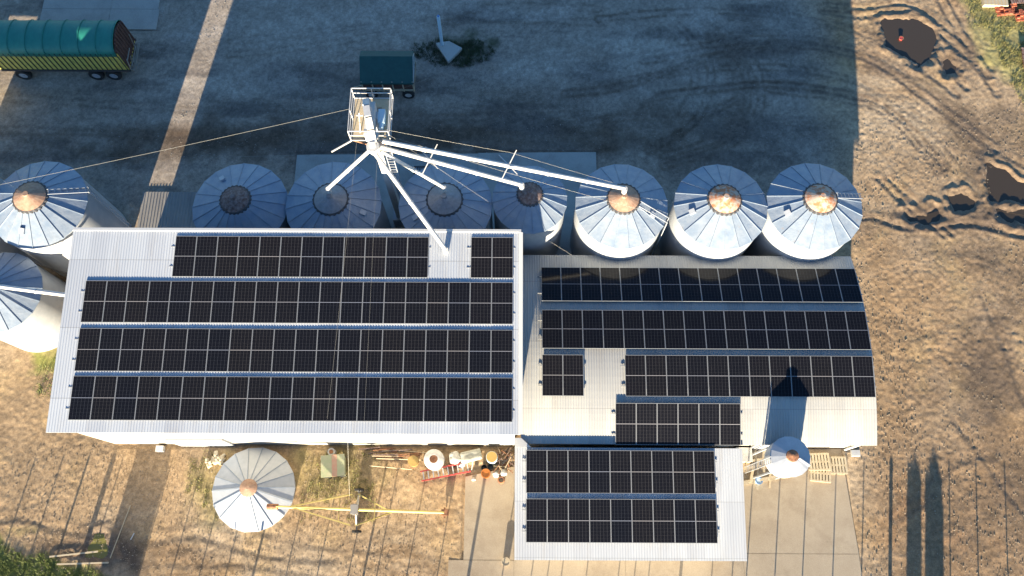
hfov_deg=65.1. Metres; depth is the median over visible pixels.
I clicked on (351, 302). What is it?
solar panel
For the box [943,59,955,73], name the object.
puddle
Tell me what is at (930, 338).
pebbles
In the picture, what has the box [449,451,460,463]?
grain sack
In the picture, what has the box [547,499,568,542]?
solar panel
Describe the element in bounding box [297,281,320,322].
solar panel
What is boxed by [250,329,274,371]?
solar panel
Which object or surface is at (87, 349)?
solar panel
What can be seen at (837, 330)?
solar panel
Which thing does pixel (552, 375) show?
solar panel
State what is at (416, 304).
solar panel
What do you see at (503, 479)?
cable coil
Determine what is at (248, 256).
solar panel
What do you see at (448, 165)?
grain spout
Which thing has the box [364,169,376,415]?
guy wire
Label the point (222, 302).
solar panel
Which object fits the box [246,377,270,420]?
solar panel
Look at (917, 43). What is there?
puddle
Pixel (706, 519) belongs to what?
solar panel
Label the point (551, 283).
solar panel
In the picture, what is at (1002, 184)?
puddle
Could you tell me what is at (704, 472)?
solar panel
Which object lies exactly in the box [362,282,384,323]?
solar panel
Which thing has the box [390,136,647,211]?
guy wire
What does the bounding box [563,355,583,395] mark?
solar panel
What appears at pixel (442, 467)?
steel ladder
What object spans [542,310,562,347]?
solar panel
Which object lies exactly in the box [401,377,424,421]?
solar panel
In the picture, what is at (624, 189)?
grain spout
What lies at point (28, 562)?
green grass
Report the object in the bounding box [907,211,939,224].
puddle
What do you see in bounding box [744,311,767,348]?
solar panel
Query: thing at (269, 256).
solar panel
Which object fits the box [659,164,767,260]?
grain bin
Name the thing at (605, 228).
grain bin
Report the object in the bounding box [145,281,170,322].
solar panel
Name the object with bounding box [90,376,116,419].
solar panel
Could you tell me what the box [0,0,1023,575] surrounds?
ground
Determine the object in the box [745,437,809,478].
hopper bin
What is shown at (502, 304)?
solar panel
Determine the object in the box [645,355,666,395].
solar panel
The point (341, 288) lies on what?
guy wire
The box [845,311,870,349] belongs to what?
solar panel
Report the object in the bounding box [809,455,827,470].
wooden pallet
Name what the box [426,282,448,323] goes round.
solar panel
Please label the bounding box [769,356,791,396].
solar panel
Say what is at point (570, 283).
solar panel
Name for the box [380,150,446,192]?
grain spout
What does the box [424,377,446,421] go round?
solar panel
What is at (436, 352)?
solar panel
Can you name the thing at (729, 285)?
solar panel
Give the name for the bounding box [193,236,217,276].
solar panel
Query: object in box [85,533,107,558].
weeds
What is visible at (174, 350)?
solar panel
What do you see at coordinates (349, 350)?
solar panel
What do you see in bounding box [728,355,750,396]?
solar panel
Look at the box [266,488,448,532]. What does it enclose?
grain auger
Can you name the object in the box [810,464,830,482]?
wooden pallet
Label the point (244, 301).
solar panel
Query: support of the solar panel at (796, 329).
on the rail
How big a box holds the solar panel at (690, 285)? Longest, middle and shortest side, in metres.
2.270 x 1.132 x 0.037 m
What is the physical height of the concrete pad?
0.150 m
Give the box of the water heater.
[327,448,336,454]
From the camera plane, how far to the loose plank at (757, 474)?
46.69 m
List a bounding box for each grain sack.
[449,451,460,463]
[458,463,465,468]
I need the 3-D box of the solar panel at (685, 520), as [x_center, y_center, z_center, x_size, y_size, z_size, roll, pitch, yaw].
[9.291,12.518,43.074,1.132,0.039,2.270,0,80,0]
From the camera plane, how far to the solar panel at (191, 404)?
41.46 m
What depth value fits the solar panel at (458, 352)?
42.02 m
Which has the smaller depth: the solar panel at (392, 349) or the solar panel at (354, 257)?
the solar panel at (392, 349)
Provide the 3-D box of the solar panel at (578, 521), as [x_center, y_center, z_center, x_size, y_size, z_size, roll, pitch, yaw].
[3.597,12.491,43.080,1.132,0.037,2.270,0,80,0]
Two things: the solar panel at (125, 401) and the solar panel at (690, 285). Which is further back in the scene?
the solar panel at (690, 285)
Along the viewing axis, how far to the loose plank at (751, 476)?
46.56 m
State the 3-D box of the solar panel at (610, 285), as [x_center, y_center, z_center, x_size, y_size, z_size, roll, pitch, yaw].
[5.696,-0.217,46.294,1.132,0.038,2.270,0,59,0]
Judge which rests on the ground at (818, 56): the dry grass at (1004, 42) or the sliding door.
the dry grass at (1004, 42)
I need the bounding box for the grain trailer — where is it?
[0,19,139,79]
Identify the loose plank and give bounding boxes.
[749,468,754,482]
[756,458,758,488]
[759,475,776,480]
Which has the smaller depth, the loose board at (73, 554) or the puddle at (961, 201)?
the loose board at (73, 554)
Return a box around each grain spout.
[0,284,64,296]
[325,151,368,193]
[374,153,448,253]
[380,144,523,190]
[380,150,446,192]
[382,139,627,193]
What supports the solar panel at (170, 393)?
on the shed at (121, 254)
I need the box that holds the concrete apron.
[294,152,596,254]
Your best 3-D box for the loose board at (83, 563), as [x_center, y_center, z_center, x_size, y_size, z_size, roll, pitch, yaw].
[-24.251,15.563,45.333,2.902,0.040,0.090,-2,71,-1]
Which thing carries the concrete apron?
on the ground at (818, 56)
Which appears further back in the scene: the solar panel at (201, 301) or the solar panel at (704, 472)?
the solar panel at (704, 472)
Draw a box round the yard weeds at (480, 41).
[412,37,496,66]
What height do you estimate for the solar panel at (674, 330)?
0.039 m
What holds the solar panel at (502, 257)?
on the shed at (121, 254)
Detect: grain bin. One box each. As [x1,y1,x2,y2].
[0,161,131,277]
[0,178,19,252]
[0,252,65,351]
[192,163,290,227]
[285,162,391,228]
[398,163,492,228]
[492,166,566,254]
[570,164,668,259]
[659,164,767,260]
[744,163,862,261]
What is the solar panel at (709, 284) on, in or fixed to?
on the rail
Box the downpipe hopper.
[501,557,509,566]
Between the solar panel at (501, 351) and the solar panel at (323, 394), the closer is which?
the solar panel at (323, 394)
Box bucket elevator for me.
[331,88,403,225]
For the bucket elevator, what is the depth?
42.39 m
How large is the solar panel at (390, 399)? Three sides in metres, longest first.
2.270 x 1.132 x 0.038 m
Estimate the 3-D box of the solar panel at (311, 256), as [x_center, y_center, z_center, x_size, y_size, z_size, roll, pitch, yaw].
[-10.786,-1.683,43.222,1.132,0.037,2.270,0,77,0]
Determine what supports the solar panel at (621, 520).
on the rail
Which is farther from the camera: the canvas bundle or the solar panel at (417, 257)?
the canvas bundle
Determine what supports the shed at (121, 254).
on the ground at (818, 56)
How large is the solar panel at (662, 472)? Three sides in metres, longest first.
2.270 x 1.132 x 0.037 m
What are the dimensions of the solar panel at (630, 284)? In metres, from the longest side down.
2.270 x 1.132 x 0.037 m
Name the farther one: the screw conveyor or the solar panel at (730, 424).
the screw conveyor
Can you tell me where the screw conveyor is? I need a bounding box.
[17,250,67,274]
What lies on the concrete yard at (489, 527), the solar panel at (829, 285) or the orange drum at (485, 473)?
the orange drum at (485, 473)
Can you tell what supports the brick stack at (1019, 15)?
on the ground at (818, 56)
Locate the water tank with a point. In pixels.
(434, 459)
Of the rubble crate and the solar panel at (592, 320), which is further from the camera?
the rubble crate
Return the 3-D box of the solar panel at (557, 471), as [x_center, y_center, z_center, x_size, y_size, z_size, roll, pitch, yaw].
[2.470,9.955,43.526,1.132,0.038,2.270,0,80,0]
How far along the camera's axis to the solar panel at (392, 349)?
42.02 m
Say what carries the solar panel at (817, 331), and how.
on the rail
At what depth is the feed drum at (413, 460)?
46.79 m
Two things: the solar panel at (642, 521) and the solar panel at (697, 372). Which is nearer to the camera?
the solar panel at (642, 521)
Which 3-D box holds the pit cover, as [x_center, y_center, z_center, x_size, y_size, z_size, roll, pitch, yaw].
[-21.581,-3.516,51.854,5.350,0.200,5.850,0,71,0]
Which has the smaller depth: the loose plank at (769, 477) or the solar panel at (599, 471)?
the solar panel at (599, 471)
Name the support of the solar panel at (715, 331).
on the rail
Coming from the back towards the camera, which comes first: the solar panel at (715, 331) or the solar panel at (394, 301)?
the solar panel at (715, 331)
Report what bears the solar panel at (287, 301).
on the rail
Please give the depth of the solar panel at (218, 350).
42.04 m
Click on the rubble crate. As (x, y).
(993, 3)
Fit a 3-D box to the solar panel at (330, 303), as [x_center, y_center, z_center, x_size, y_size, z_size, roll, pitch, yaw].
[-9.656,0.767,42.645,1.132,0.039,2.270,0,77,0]
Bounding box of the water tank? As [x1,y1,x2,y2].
[424,449,444,470]
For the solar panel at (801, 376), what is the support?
on the rail
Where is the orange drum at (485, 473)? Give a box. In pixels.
[481,469,490,478]
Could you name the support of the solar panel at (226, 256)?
on the shed at (121, 254)
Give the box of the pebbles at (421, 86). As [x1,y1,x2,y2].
[6,0,808,170]
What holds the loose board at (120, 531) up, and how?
on the ground at (818, 56)
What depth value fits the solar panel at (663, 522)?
43.06 m
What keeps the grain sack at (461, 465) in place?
on the ground at (818, 56)
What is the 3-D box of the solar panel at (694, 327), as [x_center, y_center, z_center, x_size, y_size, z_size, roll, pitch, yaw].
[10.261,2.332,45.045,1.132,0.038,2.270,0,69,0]
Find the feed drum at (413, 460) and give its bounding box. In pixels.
[408,455,418,466]
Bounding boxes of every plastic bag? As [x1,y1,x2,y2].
[493,472,499,476]
[501,469,506,475]
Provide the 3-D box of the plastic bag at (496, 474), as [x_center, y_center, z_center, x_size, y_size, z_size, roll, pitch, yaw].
[-0.928,10.879,46.809,0.408,0.328,0.306,0,71,0]
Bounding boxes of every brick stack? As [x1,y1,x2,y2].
[994,3,1018,15]
[1015,9,1023,21]
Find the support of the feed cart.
on the ground at (818, 56)
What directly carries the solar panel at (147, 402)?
on the shed at (121, 254)
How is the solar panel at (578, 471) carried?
attached to the rail
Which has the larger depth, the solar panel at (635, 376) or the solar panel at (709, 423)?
the solar panel at (635, 376)
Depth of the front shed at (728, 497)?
43.13 m
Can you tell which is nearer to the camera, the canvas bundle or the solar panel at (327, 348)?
the solar panel at (327, 348)
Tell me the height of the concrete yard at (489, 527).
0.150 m
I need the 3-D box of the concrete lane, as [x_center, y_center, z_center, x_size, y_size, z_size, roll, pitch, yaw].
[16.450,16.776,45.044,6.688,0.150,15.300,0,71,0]
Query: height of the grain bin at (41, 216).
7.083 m
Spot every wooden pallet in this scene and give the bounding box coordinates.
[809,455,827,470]
[810,453,830,470]
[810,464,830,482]
[827,456,847,473]
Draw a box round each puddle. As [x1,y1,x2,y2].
[881,18,943,67]
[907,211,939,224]
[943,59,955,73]
[948,193,974,210]
[985,163,1023,215]
[997,211,1023,223]
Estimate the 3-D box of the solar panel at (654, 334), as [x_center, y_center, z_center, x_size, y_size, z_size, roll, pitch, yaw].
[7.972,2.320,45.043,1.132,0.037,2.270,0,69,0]
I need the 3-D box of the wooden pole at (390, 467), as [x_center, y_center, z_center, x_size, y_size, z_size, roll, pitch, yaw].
[-7.126,10.522,47.032,2.508,0.058,0.058,5,71,2]
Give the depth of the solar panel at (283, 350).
42.04 m
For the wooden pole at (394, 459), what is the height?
0.058 m
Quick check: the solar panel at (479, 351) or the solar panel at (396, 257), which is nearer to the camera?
the solar panel at (479, 351)
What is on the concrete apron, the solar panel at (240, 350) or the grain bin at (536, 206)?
the grain bin at (536, 206)
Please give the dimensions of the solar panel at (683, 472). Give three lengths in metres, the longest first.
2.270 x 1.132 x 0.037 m
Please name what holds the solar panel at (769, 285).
on the rail
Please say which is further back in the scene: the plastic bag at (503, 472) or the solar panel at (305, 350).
the plastic bag at (503, 472)
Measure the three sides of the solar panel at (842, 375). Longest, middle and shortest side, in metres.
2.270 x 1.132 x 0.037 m
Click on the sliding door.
(178, 441)
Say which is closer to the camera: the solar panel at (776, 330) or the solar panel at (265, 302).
the solar panel at (265, 302)
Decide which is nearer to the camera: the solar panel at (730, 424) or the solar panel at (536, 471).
the solar panel at (536, 471)
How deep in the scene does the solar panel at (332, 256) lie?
43.20 m
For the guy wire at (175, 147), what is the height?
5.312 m
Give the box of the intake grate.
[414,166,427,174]
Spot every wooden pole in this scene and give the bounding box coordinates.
[369,465,411,469]
[376,458,420,459]
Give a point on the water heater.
(331, 451)
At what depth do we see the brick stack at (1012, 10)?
57.24 m
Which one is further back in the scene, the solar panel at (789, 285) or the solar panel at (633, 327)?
the solar panel at (789, 285)
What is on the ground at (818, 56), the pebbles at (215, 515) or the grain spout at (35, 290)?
the pebbles at (215, 515)
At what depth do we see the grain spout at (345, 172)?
43.26 m
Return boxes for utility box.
[155,445,164,451]
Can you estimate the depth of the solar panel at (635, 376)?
44.28 m
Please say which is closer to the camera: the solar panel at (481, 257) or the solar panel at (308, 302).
the solar panel at (308, 302)
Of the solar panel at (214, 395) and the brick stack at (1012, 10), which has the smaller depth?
the solar panel at (214, 395)
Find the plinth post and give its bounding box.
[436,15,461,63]
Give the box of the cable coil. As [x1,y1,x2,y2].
[497,476,504,483]
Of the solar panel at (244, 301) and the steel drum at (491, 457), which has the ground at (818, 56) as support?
the steel drum at (491, 457)
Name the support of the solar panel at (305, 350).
on the shed at (121, 254)
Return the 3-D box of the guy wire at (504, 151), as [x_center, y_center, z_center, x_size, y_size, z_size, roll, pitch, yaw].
[-0.096,-6.984,43.019,12.868,3.809,0.159,6,71,2]
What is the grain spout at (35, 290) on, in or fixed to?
attached to the shed at (121, 254)
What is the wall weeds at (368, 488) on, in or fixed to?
on the ground at (818, 56)
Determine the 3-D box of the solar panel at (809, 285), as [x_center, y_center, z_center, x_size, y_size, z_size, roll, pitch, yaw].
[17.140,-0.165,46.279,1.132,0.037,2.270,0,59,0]
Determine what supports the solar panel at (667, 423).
attached to the rail
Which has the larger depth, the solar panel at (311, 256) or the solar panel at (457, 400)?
the solar panel at (311, 256)
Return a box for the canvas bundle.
[459,448,481,463]
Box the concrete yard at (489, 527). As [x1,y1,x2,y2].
[448,449,744,575]
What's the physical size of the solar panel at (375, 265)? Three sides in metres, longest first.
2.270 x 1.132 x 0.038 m
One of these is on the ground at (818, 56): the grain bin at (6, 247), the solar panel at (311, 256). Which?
the grain bin at (6, 247)
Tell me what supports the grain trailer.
on the ground at (818, 56)
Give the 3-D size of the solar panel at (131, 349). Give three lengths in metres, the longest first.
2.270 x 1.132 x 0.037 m
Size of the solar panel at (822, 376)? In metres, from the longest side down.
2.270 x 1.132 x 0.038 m
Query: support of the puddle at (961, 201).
on the ground at (818, 56)
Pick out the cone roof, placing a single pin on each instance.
(249, 484)
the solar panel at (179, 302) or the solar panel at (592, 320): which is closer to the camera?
the solar panel at (179, 302)
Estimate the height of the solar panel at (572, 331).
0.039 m
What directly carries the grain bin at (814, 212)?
on the ground at (818, 56)
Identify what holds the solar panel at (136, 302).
on the shed at (121, 254)
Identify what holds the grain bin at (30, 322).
on the ground at (818, 56)
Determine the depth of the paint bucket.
46.51 m
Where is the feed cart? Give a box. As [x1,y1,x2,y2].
[321,454,346,477]
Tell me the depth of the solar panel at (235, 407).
41.46 m
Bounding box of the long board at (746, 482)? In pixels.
[744,477,789,484]
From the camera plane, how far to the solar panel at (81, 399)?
41.47 m
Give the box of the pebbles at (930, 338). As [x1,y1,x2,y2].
[807,100,1023,575]
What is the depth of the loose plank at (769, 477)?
46.38 m
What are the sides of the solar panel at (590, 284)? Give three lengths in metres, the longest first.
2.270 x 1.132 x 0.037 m
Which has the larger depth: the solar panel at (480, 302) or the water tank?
the water tank
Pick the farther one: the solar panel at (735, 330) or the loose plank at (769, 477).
the loose plank at (769, 477)
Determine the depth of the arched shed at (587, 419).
44.38 m
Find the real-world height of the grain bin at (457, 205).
6.916 m
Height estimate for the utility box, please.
0.330 m
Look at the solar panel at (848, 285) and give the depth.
46.25 m
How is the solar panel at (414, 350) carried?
on the shed at (121, 254)
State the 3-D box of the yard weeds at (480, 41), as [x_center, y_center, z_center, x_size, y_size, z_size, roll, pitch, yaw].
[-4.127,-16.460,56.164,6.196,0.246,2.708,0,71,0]
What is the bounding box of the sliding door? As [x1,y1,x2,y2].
[165,438,235,445]
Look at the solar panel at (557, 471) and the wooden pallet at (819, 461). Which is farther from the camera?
the wooden pallet at (819, 461)
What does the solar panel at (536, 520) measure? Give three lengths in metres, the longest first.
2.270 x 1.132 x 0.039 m
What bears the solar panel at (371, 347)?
on the shed at (121, 254)
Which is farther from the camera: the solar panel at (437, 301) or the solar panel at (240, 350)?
the solar panel at (437, 301)
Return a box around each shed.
[46,227,522,445]
[514,438,746,560]
[521,255,876,456]
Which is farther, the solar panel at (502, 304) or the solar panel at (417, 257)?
the solar panel at (417, 257)
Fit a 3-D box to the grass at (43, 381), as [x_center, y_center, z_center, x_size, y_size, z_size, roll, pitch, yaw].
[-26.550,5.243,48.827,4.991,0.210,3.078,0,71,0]
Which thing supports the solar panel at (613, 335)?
on the rail
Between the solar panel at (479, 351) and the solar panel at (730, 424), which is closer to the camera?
the solar panel at (479, 351)
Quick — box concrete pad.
[40,0,159,29]
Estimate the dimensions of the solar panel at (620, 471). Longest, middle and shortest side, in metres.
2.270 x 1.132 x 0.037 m
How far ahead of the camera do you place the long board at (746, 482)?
46.76 m
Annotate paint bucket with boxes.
[755,477,762,483]
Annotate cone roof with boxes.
[212,448,295,531]
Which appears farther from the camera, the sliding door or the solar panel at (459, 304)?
the sliding door
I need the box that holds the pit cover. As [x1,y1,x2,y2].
[137,192,196,227]
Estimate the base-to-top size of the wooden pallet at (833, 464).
0.135 m
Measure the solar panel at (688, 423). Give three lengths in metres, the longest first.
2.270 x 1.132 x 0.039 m
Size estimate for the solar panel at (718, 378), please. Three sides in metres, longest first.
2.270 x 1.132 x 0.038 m
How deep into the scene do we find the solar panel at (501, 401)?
41.43 m
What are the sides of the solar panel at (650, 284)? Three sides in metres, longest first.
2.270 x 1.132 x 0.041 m
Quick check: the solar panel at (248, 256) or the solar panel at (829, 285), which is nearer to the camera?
the solar panel at (248, 256)
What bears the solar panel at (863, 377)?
on the rail
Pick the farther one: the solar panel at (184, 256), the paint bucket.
the paint bucket
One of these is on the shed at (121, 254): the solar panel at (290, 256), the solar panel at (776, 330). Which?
the solar panel at (290, 256)
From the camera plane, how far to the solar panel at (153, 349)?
42.05 m
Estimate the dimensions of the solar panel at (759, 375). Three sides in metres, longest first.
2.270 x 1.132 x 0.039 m
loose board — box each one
[49,551,97,557]
[57,562,108,564]
[110,505,130,557]
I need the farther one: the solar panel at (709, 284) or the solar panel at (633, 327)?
the solar panel at (709, 284)
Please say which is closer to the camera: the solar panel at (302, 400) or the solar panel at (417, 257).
the solar panel at (302, 400)
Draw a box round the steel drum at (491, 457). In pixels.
[486,451,497,463]
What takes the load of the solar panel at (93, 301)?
on the shed at (121, 254)
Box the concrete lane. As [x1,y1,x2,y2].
[743,449,861,575]
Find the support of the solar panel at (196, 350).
on the shed at (121, 254)
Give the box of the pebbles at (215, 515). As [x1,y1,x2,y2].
[0,445,463,575]
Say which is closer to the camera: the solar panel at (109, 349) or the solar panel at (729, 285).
the solar panel at (109, 349)
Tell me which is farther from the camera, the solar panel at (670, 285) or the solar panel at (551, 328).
the solar panel at (670, 285)
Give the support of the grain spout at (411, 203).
attached to the bucket elevator
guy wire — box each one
[0,109,347,184]
[327,142,356,416]
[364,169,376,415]
[388,134,567,252]
[389,130,619,184]
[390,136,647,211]
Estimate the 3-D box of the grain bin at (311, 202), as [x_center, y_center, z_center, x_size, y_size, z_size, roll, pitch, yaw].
[-10.319,-4.107,48.466,5.549,6.937,5.549,0,71,0]
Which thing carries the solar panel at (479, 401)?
on the shed at (121, 254)
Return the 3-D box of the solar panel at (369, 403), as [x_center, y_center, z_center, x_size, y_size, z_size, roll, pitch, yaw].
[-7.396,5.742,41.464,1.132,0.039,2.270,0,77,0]
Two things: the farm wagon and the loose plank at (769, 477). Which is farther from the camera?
the farm wagon
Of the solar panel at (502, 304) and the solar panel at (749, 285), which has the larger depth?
the solar panel at (749, 285)
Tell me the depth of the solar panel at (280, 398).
41.45 m
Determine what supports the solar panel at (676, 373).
on the rail
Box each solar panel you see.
[68,376,94,419]
[74,328,100,370]
[81,280,106,321]
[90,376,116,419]
[96,328,122,370]
[102,281,128,322]
[112,376,138,419]
[118,328,144,370]
[124,281,149,322]
[135,376,160,419]
[140,328,165,370]
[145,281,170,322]
[157,376,182,419]
[162,328,187,371]
[167,281,192,322]
[172,236,196,276]
[179,376,204,420]
[184,329,209,371]
[189,281,213,322]
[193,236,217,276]
[201,376,226,420]
[206,329,230,371]
[210,281,234,322]
[215,236,238,276]
[223,376,248,420]
[228,329,252,371]
[232,281,256,322]
[236,236,259,276]
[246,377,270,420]
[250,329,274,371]
[253,281,277,322]
[257,236,280,276]
[268,377,292,420]
[271,329,295,371]
[275,281,298,322]
[279,236,301,276]
[290,377,314,420]
[293,329,317,371]
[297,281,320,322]
[300,236,323,276]
[312,377,336,420]
[315,329,339,371]
[318,282,341,323]
[321,237,344,276]
[335,377,358,420]
[337,329,360,371]
[340,282,362,323]
[342,237,365,277]
[357,377,380,420]
[359,329,382,371]
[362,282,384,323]
[364,237,386,277]
[379,377,402,421]
[381,329,403,372]
[383,282,405,323]
[385,237,407,277]
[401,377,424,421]
[403,330,425,372]
[405,282,427,323]
[406,237,428,277]
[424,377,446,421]
[425,330,447,372]
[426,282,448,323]
[446,377,468,421]
[447,330,468,372]
[448,282,469,323]
[468,378,490,421]
[469,330,490,372]
[470,237,491,277]
[470,282,491,323]
[490,378,512,421]
[491,282,512,323]
[491,330,512,372]
[492,237,512,277]
[526,450,546,492]
[526,499,546,542]
[541,267,561,300]
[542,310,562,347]
[542,355,562,395]
[547,450,567,492]
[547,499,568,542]
[561,267,581,300]
[562,310,582,348]
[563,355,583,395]
[568,450,588,492]
[568,499,589,542]
[580,267,601,300]
[582,310,603,348]
[589,450,609,492]
[589,499,610,542]
[600,267,621,300]
[602,310,623,348]
[610,450,630,492]
[611,499,631,542]
[615,403,635,444]
[619,268,641,301]
[623,310,644,348]
[625,355,645,395]
[631,451,652,493]
[632,499,653,542]
[636,403,656,444]
[639,268,661,301]
[643,310,664,348]
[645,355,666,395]
[652,451,673,493]
[653,499,674,542]
[657,403,677,444]
[659,268,681,301]
[663,310,685,348]
[666,355,687,395]
[672,451,694,493]
[674,499,695,542]
[678,268,701,301]
[678,403,698,444]
[683,310,706,348]
[687,355,708,396]
[693,451,715,493]
[695,499,717,542]
[698,268,721,301]
[699,403,719,444]
[703,310,726,348]
[707,355,729,396]
[717,268,742,301]
[720,403,740,444]
[724,310,747,348]
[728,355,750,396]
[737,268,762,301]
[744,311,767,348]
[748,356,770,396]
[757,268,782,301]
[764,311,788,348]
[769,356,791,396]
[776,268,802,301]
[784,311,808,349]
[790,356,812,396]
[796,268,822,301]
[804,311,829,349]
[810,356,833,396]
[816,268,842,301]
[825,311,850,349]
[831,356,854,396]
[835,269,862,302]
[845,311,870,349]
[852,356,875,396]
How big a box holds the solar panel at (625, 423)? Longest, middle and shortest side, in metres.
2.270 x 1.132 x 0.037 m
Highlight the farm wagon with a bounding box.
[354,51,415,98]
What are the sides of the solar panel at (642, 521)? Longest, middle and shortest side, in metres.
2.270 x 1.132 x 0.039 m
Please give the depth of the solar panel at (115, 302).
42.64 m
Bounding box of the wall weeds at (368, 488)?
[185,449,375,523]
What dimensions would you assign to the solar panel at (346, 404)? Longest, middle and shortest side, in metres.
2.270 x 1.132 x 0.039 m
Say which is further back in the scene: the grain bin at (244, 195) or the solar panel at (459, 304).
the grain bin at (244, 195)
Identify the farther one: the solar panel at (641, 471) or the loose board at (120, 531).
the loose board at (120, 531)
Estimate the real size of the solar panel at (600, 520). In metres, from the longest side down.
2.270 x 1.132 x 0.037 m
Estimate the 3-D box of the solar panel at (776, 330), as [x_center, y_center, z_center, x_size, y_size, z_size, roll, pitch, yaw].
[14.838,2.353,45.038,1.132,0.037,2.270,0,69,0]
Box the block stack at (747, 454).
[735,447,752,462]
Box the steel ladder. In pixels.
[420,461,472,480]
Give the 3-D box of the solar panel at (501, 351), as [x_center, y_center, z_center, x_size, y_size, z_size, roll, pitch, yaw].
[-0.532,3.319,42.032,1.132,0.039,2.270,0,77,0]
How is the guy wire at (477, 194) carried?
attached to the bucket elevator
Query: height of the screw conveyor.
2.173 m
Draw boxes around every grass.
[0,546,108,575]
[31,357,55,397]
[965,0,1023,101]
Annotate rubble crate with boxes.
[981,0,1008,7]
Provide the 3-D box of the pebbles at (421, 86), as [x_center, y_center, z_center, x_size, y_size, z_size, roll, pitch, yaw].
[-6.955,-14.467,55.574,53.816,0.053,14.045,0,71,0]
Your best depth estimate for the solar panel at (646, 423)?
43.96 m

